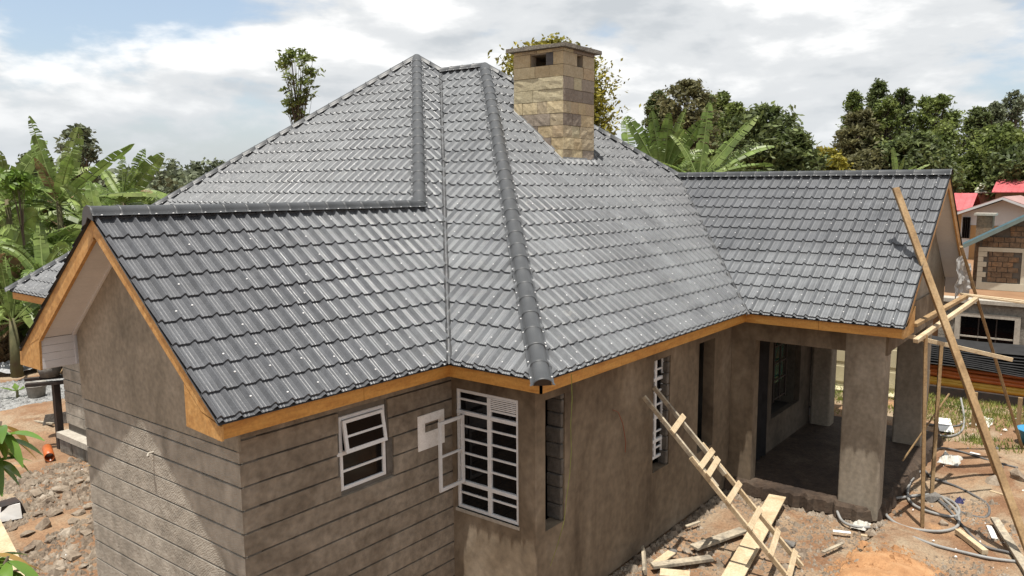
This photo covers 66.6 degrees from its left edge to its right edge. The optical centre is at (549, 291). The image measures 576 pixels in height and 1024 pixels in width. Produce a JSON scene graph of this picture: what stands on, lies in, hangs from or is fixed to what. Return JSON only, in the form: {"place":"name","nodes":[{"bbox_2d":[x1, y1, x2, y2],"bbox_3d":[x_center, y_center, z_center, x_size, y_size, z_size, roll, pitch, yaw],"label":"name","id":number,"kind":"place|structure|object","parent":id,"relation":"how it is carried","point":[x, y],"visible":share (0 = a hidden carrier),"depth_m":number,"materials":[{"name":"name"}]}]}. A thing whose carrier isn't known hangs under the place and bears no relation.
{"place":"outdoors","nodes":[
{"label":"outdoors","id":0,"kind":"place"},
{"bbox_2d":[0,225,1023,575],"bbox_3d":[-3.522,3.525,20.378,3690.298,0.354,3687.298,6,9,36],"label":"ground","id":1,"kind":"structure","parent":0,"point":[970,473],"depth_m":14.97,"materials":[{"name":"soil"}]},
{"bbox_2d":[0,253,31,340],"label":"banana plant","id":2,"kind":"object","parent":1,"relation":"on","point":[14,261],"visible":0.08,"depth_m":26.82,"materials":[{"name":"green plant"}]},
{"bbox_2d":[0,360,33,372],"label":"tin sheet","id":3,"kind":"object","parent":1,"relation":"on","point":[4,367],"visible":0.36,"depth_m":26.52,"materials":[{"name":"metal"}]},
{"bbox_2d":[0,257,40,376],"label":"banana plant","id":4,"kind":"object","parent":1,"relation":"on","point":[10,308],"visible":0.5,"depth_m":26.05,"materials":[{"name":"green plant"}]},
{"bbox_2d":[0,167,40,259],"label":"tree","id":5,"kind":"object","parent":1,"relation":"on","point":[16,183],"visible":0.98,"depth_m":26.57,"materials":[{"name":"green plant"}]},
{"bbox_2d":[0,421,44,575],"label":"mango tree","id":6,"kind":"object","parent":1,"relation":"on","point":[9,444],"visible":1,"depth_m":4.62,"materials":[{"name":"green plant"}]},
{"bbox_2d":[1,206,59,352],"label":"banana plant","id":7,"kind":"object","parent":1,"relation":"on","point":[15,235],"visible":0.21,"depth_m":26.95,"materials":[{"name":"green plant"}]},
{"bbox_2d":[0,336,61,372],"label":"dry leaves","id":8,"kind":"object","parent":1,"relation":"on","point":[4,356],"visible":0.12,"depth_m":27.54,"materials":[{"name":"brown plant"}]},
{"bbox_2d":[0,378,64,410],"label":"gravel heap","id":9,"kind":"object","parent":1,"relation":"on","point":[13,403],"visible":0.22,"depth_m":22.68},
{"bbox_2d":[24,380,46,398],"bbox_3d":[-14.898,2.829,22.592,0.561,0.646,0.570,6,9,36],"label":"bucket","id":10,"kind":"object","parent":1,"relation":"on","point":[36,392],"visible":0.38,"depth_m":22.42,"materials":[{"name":"plastic"}]},
{"bbox_2d":[0,218,71,353],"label":"banana plant","id":11,"kind":"object","parent":1,"relation":"on","point":[42,252],"visible":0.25,"depth_m":26.48,"materials":[{"name":"green plant"}]},
{"bbox_2d":[0,141,80,342],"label":"banana plant","id":12,"kind":"object","parent":1,"relation":"on","point":[26,163],"visible":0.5,"depth_m":29.87,"materials":[{"name":"green plant"}]},
{"bbox_2d":[0,213,81,255],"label":"banana plant","id":13,"kind":"object","parent":1,"relation":"on","point":[69,240],"visible":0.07,"depth_m":28.49,"materials":[{"name":"green plant"}]},
{"bbox_2d":[0,204,81,342],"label":"banana plant","id":14,"kind":"object","parent":1,"relation":"on","point":[51,214],"visible":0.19,"depth_m":31.46,"materials":[{"name":"green plant"}]},
{"bbox_2d":[0,166,81,231],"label":"banana plant","id":15,"kind":"object","parent":1,"relation":"on","point":[73,218],"visible":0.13,"depth_m":33.42,"materials":[{"name":"green plant"}]},
{"bbox_2d":[35,517,50,530],"bbox_3d":[-9.341,4.261,14.325,0.294,0.264,0.253,7,11,44],"label":"rock","id":16,"kind":"object","parent":1,"relation":"on","point":[44,523],"visible":1,"depth_m":14.27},
{"bbox_2d":[24,374,63,449],"bbox_3d":[-12.111,2.938,18.892,0.961,1.795,0.368,-3,8,-24],"label":"steel stand","id":17,"kind":"object","parent":1,"relation":"on","point":[57,405],"visible":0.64,"depth_m":18.82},
{"bbox_2d":[37,367,60,377],"bbox_3d":[-12.090,1.885,18.820,0.540,0.300,0.540,6,9,36],"label":"mortar tub","id":18,"kind":"object","parent":17,"relation":"on","point":[50,372],"visible":0.62,"depth_m":18.65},
{"bbox_2d":[42,444,54,461],"bbox_3d":[-11.757,3.767,18.260,0.208,0.229,0.718,-6,9,-36],"label":"pipe piece","id":19,"kind":"object","parent":1,"relation":"on","point":[48,451],"visible":1,"depth_m":18.18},
{"bbox_2d":[1,457,98,575],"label":"rubble","id":20,"kind":"object","parent":1,"relation":"on","point":[71,499],"visible":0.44,"depth_m":15.11,"materials":[{"name":"stone"}]},
{"bbox_2d":[0,520,24,575],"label":"plywood sheet","id":21,"kind":"object","parent":20,"relation":"on","point":[6,544],"visible":0.33,"depth_m":13.53,"materials":[{"name":"brown wood"}]},
{"bbox_2d":[0,497,25,513],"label":"metal sheet","id":22,"kind":"object","parent":20,"relation":"on","point":[5,504],"visible":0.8,"depth_m":14.79,"materials":[{"name":"black metal"}]},
{"bbox_2d":[0,503,21,521],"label":"board scrap","id":23,"kind":"object","parent":22,"relation":"on","point":[12,512],"visible":1,"depth_m":14.66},
{"bbox_2d":[0,151,101,227],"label":"banana plant","id":24,"kind":"object","parent":1,"relation":"on","point":[57,165],"visible":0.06,"depth_m":35.16,"materials":[{"name":"green plant"}]},
{"bbox_2d":[60,549,81,561],"bbox_3d":[-8.257,4.528,13.440,0.321,0.124,0.397,0,14,-34],"label":"rock","id":25,"kind":"object","parent":1,"relation":"on","point":[71,555],"visible":1,"depth_m":13.39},
{"bbox_2d":[53,123,104,190],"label":"tree","id":26,"kind":"object","parent":1,"relation":"on","point":[88,154],"visible":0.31,"depth_m":45.91,"materials":[{"name":"green plant"}]},
{"bbox_2d":[0,116,163,237],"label":"banana plant","id":27,"kind":"object","parent":1,"relation":"on","point":[54,181],"visible":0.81,"depth_m":29.52,"materials":[{"name":"green plant"}]},
{"bbox_2d":[42,181,121,232],"bbox_3d":[-20.750,-1.622,34.315,5.227,6.731,3.286,1,8,6],"label":"banana plant","id":28,"kind":"object","parent":1,"relation":"on","point":[108,201],"visible":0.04,"depth_m":34.59,"materials":[{"name":"green plant"}]},
{"bbox_2d":[50,180,136,233],"bbox_3d":[-16.134,-0.882,29.312,4.680,6.597,2.743,3,8,19],"label":"banana plant","id":29,"kind":"object","parent":1,"relation":"on","point":[89,193],"visible":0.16,"depth_m":29.15,"materials":[{"name":"green plant"}]},
{"bbox_2d":[1,157,224,221],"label":"trees","id":30,"kind":"object","parent":1,"relation":"on","point":[172,179],"visible":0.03,"depth_m":109.29,"materials":[{"name":"green plant"}]},
{"bbox_2d":[78,149,167,204],"bbox_3d":[-17.003,-1.753,31.053,4.240,7.860,2.286,1,8,4],"label":"banana plant","id":31,"kind":"object","parent":1,"relation":"on","point":[145,167],"visible":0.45,"depth_m":30.86,"materials":[{"name":"green plant"}]},
{"bbox_2d":[274,47,325,123],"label":"tree","id":32,"kind":"object","parent":1,"relation":"on","point":[295,110],"visible":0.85,"depth_m":60.04,"materials":[{"name":"green plant"}]},
{"bbox_2d":[4,42,962,575],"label":"house","id":33,"kind":"structure","parent":1,"relation":"on","point":[416,314],"depth_m":12.21,"materials":[{"name":"paint"}]},
{"bbox_2d":[336,404,387,490],"bbox_3d":[-2.476,2.080,10.425,0.155,1.000,0.880,6,9,36],"label":"window","id":34,"kind":"structure","parent":33,"relation":"in","point":[363,459],"depth_m":10.40,"materials":[{"name":"paint"}]},
{"bbox_2d":[438,388,518,525],"bbox_3d":[-1.066,2.433,11.250,1.190,1.860,0.600,6,9,36],"label":"window","id":35,"kind":"structure","parent":33,"relation":"in","point":[487,425],"depth_m":11.45,"materials":[{"name":"paint"}]},
{"bbox_2d":[652,358,663,459],"bbox_3d":[1.882,2.095,13.970,0.058,1.875,0.595,6,9,36],"label":"window","id":36,"kind":"structure","parent":33,"relation":"in","point":[658,365],"depth_m":14.05,"materials":[{"name":"paint"}]},
{"bbox_2d":[771,342,787,402],"bbox_3d":[5.431,1.646,18.347,0.040,1.800,0.835,6,9,36],"label":"verandah window frame","id":37,"kind":"structure","parent":33,"relation":"in","point":[786,345],"depth_m":18.33,"materials":[{"name":"black metal"}]},
{"bbox_2d":[954,256,971,299],"bbox_3d":[9.678,-0.299,18.178,0.156,1.198,1.900,6,9,36],"label":"plastic film","id":38,"kind":"object","parent":33,"relation":"attached to","point":[962,284],"visible":0.73,"depth_m":18.06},
{"bbox_2d":[488,32,640,134],"bbox_3d":[0.300,-4.876,35.075,7.886,12.976,7.264,6,9,36],"label":"tree","id":39,"kind":"object","parent":1,"relation":"on","point":[600,116],"visible":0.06,"depth_m":33.24,"materials":[{"name":"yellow plant"}]},
{"bbox_2d":[621,116,656,155],"bbox_3d":[2.992,-2.088,29.224,3.043,9.008,2.295,2,8,12],"label":"banana plant","id":40,"kind":"object","parent":1,"relation":"on","point":[626,136],"visible":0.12,"depth_m":29.34,"materials":[{"name":"green plant"}]},
{"bbox_2d":[636,89,666,155],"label":"tree","id":41,"kind":"object","parent":1,"relation":"on","point":[649,107],"visible":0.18,"depth_m":69.85,"materials":[{"name":"green plant"}]},
{"bbox_2d":[626,109,714,171],"bbox_3d":[4.208,-1.980,28.069,3.553,9.103,1.809,-1,8,-9],"label":"banana plant","id":42,"kind":"object","parent":1,"relation":"on","point":[672,150],"visible":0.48,"depth_m":27.60,"materials":[{"name":"green plant"}]},
{"bbox_2d":[660,568,689,575],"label":"plank","id":43,"kind":"object","parent":1,"relation":"on","point":[669,572],"visible":1,"depth_m":12.79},
{"bbox_2d":[650,554,713,568],"bbox_3d":[2.237,4.555,13.142,1.090,0.060,0.150,-2,8,-15],"label":"plank","id":44,"kind":"object","parent":1,"relation":"on","point":[682,561],"visible":1,"depth_m":13.10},
{"bbox_2d":[643,78,725,166],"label":"tree","id":45,"kind":"object","parent":1,"relation":"on","point":[692,91],"visible":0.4,"depth_m":65.28,"materials":[{"name":"green plant"}]},
{"bbox_2d":[692,94,720,162],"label":"tree","id":46,"kind":"object","parent":1,"relation":"on","point":[715,123],"visible":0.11,"depth_m":71.87,"materials":[{"name":"green plant"}]},
{"bbox_2d":[659,103,773,171],"bbox_3d":[5.528,-1.920,27.167,5.155,9.223,1.021,1,8,5],"label":"banana plant","id":47,"kind":"object","parent":1,"relation":"on","point":[725,149],"visible":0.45,"depth_m":26.83,"materials":[{"name":"green plant"}]},
{"bbox_2d":[690,527,746,550],"bbox_3d":[3.057,4.441,14.028,1.270,0.050,0.200,-5,9,-34],"label":"plank","id":48,"kind":"object","parent":1,"relation":"on","point":[717,539],"visible":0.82,"depth_m":13.97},
{"bbox_2d":[713,89,730,153],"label":"tree","id":49,"kind":"object","parent":1,"relation":"on","point":[723,98],"visible":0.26,"depth_m":75.63,"materials":[{"name":"green plant"}]},
{"bbox_2d":[642,386,803,575],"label":"ladder","id":50,"kind":"object","parent":1,"relation":"on","point":[723,471],"visible":1,"depth_m":13.06,"materials":[{"name":"brown wood"}]},
{"bbox_2d":[710,101,745,167],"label":"tree","id":51,"kind":"object","parent":1,"relation":"on","point":[732,108],"visible":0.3,"depth_m":67.81,"materials":[{"name":"green plant"}]},
{"bbox_2d":[721,494,785,575],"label":"plank","id":52,"kind":"object","parent":1,"relation":"on","point":[743,557],"visible":0.97,"depth_m":13.73,"materials":[{"name":"wood"}]},
{"bbox_2d":[706,101,816,170],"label":"tree","id":53,"kind":"object","parent":1,"relation":"on","point":[762,131],"visible":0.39,"depth_m":51.10,"materials":[{"name":"green plant"}]},
{"bbox_2d":[751,126,833,170],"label":"tree","id":54,"kind":"object","parent":1,"relation":"on","point":[789,155],"visible":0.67,"depth_m":49.20,"materials":[{"name":"green plant"}]},
{"bbox_2d":[611,488,1021,575],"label":"rubble","id":55,"kind":"object","parent":1,"relation":"on","point":[672,533],"visible":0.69,"depth_m":14.22,"materials":[{"name":"stone"}]},
{"bbox_2d":[816,144,854,170],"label":"tree","id":56,"kind":"object","parent":1,"relation":"on","point":[840,162],"visible":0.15,"depth_m":59.15,"materials":[{"name":"yellow plant"}]},
{"bbox_2d":[835,89,865,150],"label":"tree","id":57,"kind":"object","parent":1,"relation":"on","point":[853,103],"visible":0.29,"depth_m":77.84,"materials":[{"name":"green plant"}]},
{"bbox_2d":[830,107,885,157],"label":"tree","id":58,"kind":"object","parent":1,"relation":"on","point":[849,139],"visible":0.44,"depth_m":69.60,"materials":[{"name":"green plant"}]},
{"bbox_2d":[835,348,896,392],"bbox_3d":[9.880,2.329,24.340,2.400,1.450,0.070,6,9,36],"label":"fence","id":59,"kind":"object","parent":1,"relation":"on","point":[840,361],"depth_m":24.68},
{"bbox_2d":[842,148,893,169],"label":"tree","id":60,"kind":"object","parent":1,"relation":"on","point":[864,159],"visible":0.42,"depth_m":61.24,"materials":[{"name":"green plant"}]},
{"bbox_2d":[863,78,892,122],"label":"tree","id":61,"kind":"object","parent":1,"relation":"on","point":[878,89],"visible":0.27,"depth_m":79.83,"materials":[{"name":"green plant"}]},
{"bbox_2d":[820,540,948,575],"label":"sand clods","id":62,"kind":"object","parent":1,"relation":"on","point":[862,543],"visible":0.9,"depth_m":13.19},
{"bbox_2d":[863,95,905,154],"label":"tree","id":63,"kind":"object","parent":1,"relation":"on","point":[886,111],"visible":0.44,"depth_m":69.81,"materials":[{"name":"green plant"}]},
{"bbox_2d":[839,551,934,575],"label":"sand heap","id":64,"kind":"object","parent":1,"relation":"on","point":[899,568],"visible":0.95,"depth_m":12.82,"materials":[{"name":"sand"}]},
{"bbox_2d":[892,87,921,138],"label":"tree","id":65,"kind":"object","parent":1,"relation":"on","point":[904,98],"visible":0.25,"depth_m":77.76,"materials":[{"name":"green plant"}]},
{"bbox_2d":[891,147,929,169],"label":"banana plant","id":66,"kind":"object","parent":1,"relation":"on","point":[895,161],"visible":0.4,"depth_m":44.82,"materials":[{"name":"green plant"}]},
{"bbox_2d":[872,130,957,169],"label":"tree","id":67,"kind":"object","parent":1,"relation":"on","point":[922,144],"visible":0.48,"depth_m":59.16,"materials":[{"name":"green plant"}]},
{"bbox_2d":[885,471,960,532],"bbox_3d":[8.220,4.057,17.077,1.375,0.060,6.053,4,9,27],"label":"hose","id":68,"kind":"object","parent":1,"relation":"on","point":[945,499],"visible":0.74,"depth_m":15.18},
{"bbox_2d":[836,511,1016,562],"bbox_3d":[6.702,4.392,14.075,3.477,0.214,0.636,7,10,42],"label":"hose","id":69,"kind":"object","parent":1,"relation":"on","point":[943,547],"visible":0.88,"depth_m":13.64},
{"bbox_2d":[903,154,970,192],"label":"tree","id":70,"kind":"object","parent":1,"relation":"on","point":[957,177],"visible":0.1,"depth_m":58.63,"materials":[{"name":"green plant"}]},
{"bbox_2d":[906,93,978,154],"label":"tree","id":71,"kind":"object","parent":1,"relation":"on","point":[931,111],"visible":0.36,"depth_m":71.36,"materials":[{"name":"green plant"}]},
{"bbox_2d":[938,417,954,432],"bbox_3d":[10.566,3.548,20.807,0.350,0.015,1.324,3,8,22],"label":"white board","id":72,"kind":"object","parent":1,"relation":"on","point":[941,426],"visible":0.76,"depth_m":20.72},
{"bbox_2d":[928,120,972,192],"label":"tree","id":73,"kind":"object","parent":1,"relation":"on","point":[948,133],"visible":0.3,"depth_m":65.52,"materials":[{"name":"green plant"}]},
{"bbox_2d":[938,451,962,465],"bbox_3d":[9.365,3.851,18.190,0.472,0.164,0.720,6,9,36],"label":"sack","id":74,"kind":"object","parent":1,"relation":"on","point":[947,458],"visible":1,"depth_m":18.05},
{"bbox_2d":[892,187,1023,550],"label":"pole scaffold","id":75,"kind":"object","parent":1,"relation":"on","point":[977,412],"visible":0.89,"depth_m":14.57,"materials":[{"name":"brown wood"}]},
{"bbox_2d":[925,469,990,517],"bbox_3d":[8.240,4.174,16.203,0.996,0.052,2.513,-2,8,-13],"label":"hose","id":76,"kind":"object","parent":1,"relation":"on","point":[966,491],"visible":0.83,"depth_m":16.02,"materials":[{"name":"plastic"}]},
{"bbox_2d":[954,193,980,231],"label":"red roof house","id":77,"kind":"structure","parent":1,"relation":"on","point":[963,201],"depth_m":56.53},
{"bbox_2d":[955,529,987,554],"bbox_3d":[7.510,4.442,13.874,0.110,0.090,0.856,0,8,-2],"label":"plank","id":78,"kind":"object","parent":1,"relation":"on","point":[972,542],"visible":1,"depth_m":13.80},
{"bbox_2d":[937,499,1011,554],"bbox_3d":[7.822,4.392,14.586,0.488,0.050,2.930,-1,8,-6],"label":"hose","id":79,"kind":"object","parent":1,"relation":"on","point":[967,530],"visible":0.75,"depth_m":14.24,"materials":[{"name":"plastic"}]},
{"bbox_2d":[955,105,993,156],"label":"tree","id":80,"kind":"object","parent":1,"relation":"on","point":[977,118],"visible":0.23,"depth_m":73.82,"materials":[{"name":"green plant"}]},
{"bbox_2d":[959,152,992,192],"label":"tree","id":81,"kind":"object","parent":1,"relation":"on","point":[968,179],"visible":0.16,"depth_m":65.29,"materials":[{"name":"green plant"}]},
{"bbox_2d":[929,384,1023,407],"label":"sleeper","id":82,"kind":"object","parent":1,"relation":"on","point":[961,393],"visible":0.44,"depth_m":23.10,"materials":[{"name":"black wood"}]},
{"bbox_2d":[930,383,1023,396],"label":"drain pipe","id":83,"kind":"object","parent":1,"relation":"on","point":[975,390],"visible":0.1,"depth_m":24.07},
{"bbox_2d":[930,379,1023,395],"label":"drain pipe","id":84,"kind":"object","parent":83,"relation":"on","point":[996,390],"visible":0.32,"depth_m":23.66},
{"bbox_2d":[930,376,1023,391],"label":"drain pipe","id":85,"kind":"object","parent":84,"relation":"on","point":[983,385],"visible":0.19,"depth_m":23.70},
{"bbox_2d":[930,375,1022,388],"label":"drain pipe","id":86,"kind":"object","parent":85,"relation":"on","point":[971,381],"visible":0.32,"depth_m":24.11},
{"bbox_2d":[930,371,1023,388],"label":"drain pipe","id":87,"kind":"object","parent":86,"relation":"on","point":[986,381],"visible":0.32,"depth_m":23.70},
{"bbox_2d":[930,367,1023,383],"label":"drain pipe","id":88,"kind":"object","parent":87,"relation":"on","point":[982,376],"visible":0.32,"depth_m":23.72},
{"bbox_2d":[938,295,1023,344],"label":"stone outbuilding","id":89,"kind":"structure","parent":1,"relation":"on","point":[1004,322],"depth_m":26.89,"materials":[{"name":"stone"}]},
{"bbox_2d":[960,316,1014,343],"bbox_3d":[15.180,1.461,27.043,1.650,1.150,0.060,6,9,36],"label":"window","id":90,"kind":"structure","parent":89,"relation":"in","point":[972,328],"depth_m":26.99,"materials":[{"name":"black glass"}]},
{"bbox_2d":[957,195,1023,259],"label":"white house","id":91,"kind":"structure","parent":1,"relation":"on","point":[1007,208],"depth_m":42.19,"materials":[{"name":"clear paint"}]},
{"bbox_2d":[957,120,1023,191],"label":"tree","id":92,"kind":"object","parent":1,"relation":"on","point":[997,133],"visible":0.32,"depth_m":63.84,"materials":[{"name":"green plant"}]},
{"bbox_2d":[967,142,1023,200],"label":"tree","id":93,"kind":"object","parent":1,"relation":"on","point":[1007,164],"visible":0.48,"depth_m":58.11,"materials":[{"name":"green plant"}]},
{"bbox_2d":[986,101,1008,151],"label":"tree","id":94,"kind":"object","parent":1,"relation":"on","point":[999,113],"visible":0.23,"depth_m":79.60,"materials":[{"name":"green plant"}]},
{"bbox_2d":[990,517,1023,572],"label":"plank","id":95,"kind":"object","parent":1,"relation":"on","point":[1014,550],"visible":1,"depth_m":13.70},
{"bbox_2d":[992,179,1023,198],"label":"red roof house","id":96,"kind":"structure","parent":1,"relation":"on","point":[1002,188],"depth_m":56.08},
{"bbox_2d":[1001,89,1023,141],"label":"tree","id":97,"kind":"object","parent":1,"relation":"on","point":[1014,107],"visible":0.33,"depth_m":81.96,"materials":[{"name":"green plant"}]},
{"bbox_2d":[1010,467,1023,481],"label":"rock","id":98,"kind":"object","parent":1,"relation":"on","point":[1016,474],"visible":0.82,"depth_m":16.95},
{"bbox_2d":[0,0,1023,177],"label":"sky","id":99,"kind":"structure","parent":0,"point":[183,80],"materials":[{"name":"white"}]},
{"bbox_2d":[834,383,1023,453],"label":"grass","id":100,"kind":"structure","parent":0,"point":[975,440],"depth_m":21.74,"materials":[{"name":"plant"}]},
{"bbox_2d":[932,259,1023,335],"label":"terrace","id":101,"kind":"structure","parent":0,"point":[1007,294],"depth_m":29.21,"materials":[{"name":"concrete"}]},
{"bbox_2d":[963,213,1023,291],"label":"stone house","id":102,"kind":"structure","parent":0,"point":[998,263],"depth_m":29.92,"materials":[{"name":"paint"}]},
{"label":"drain pipe","id":103,"kind":"object","parent":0,"visible":0},
{"bbox_2d":[930,363,989,371],"bbox_3d":[13.164,2.380,23.972,8.917,0.412,0.130,4,9,29],"label":"drain pipe","id":104,"kind":"object","parent":103,"relation":"on","point":[955,366],"visible":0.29,"depth_m":24.07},
{"bbox_2d":[930,360,1023,376],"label":"roofing sheet","id":105,"kind":"object","parent":104,"relation":"on","point":[949,364],"visible":0.2,"depth_m":23.59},
{"bbox_2d":[930,358,1023,375],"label":"roofing sheet","id":106,"kind":"object","parent":105,"relation":"on","point":[953,362],"visible":0.16,"depth_m":23.55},
{"bbox_2d":[931,356,1023,372],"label":"roofing sheet","id":107,"kind":"object","parent":106,"relation":"on","point":[1001,368],"visible":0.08,"depth_m":23.51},
{"bbox_2d":[931,353,1023,370],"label":"roofing sheet","id":108,"kind":"object","parent":107,"relation":"on","point":[1008,367],"visible":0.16,"depth_m":23.51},
{"bbox_2d":[931,351,1023,367],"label":"roofing sheet","id":109,"kind":"object","parent":108,"relation":"on","point":[1003,364],"visible":0.09,"depth_m":23.52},
{"bbox_2d":[931,349,1023,364],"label":"roofing sheet","id":110,"kind":"object","parent":109,"relation":"on","point":[1001,361],"visible":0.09,"depth_m":23.51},
{"bbox_2d":[931,348,1023,361],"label":"roofing sheet","id":111,"kind":"object","parent":110,"relation":"on","point":[983,356],"visible":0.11,"depth_m":23.66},
{"bbox_2d":[931,345,1023,358],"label":"roofing sheet","id":112,"kind":"object","parent":111,"relation":"on","point":[1012,356],"visible":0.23,"depth_m":23.41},
{"bbox_2d":[931,336,1023,355],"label":"roofing sheet","id":113,"kind":"object","parent":112,"relation":"on","point":[1003,348],"visible":0.46,"depth_m":23.86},
{"bbox_2d":[930,364,1023,379],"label":"drain pipe","id":114,"kind":"object","parent":103,"relation":"on","point":[986,373],"visible":0.23,"depth_m":23.79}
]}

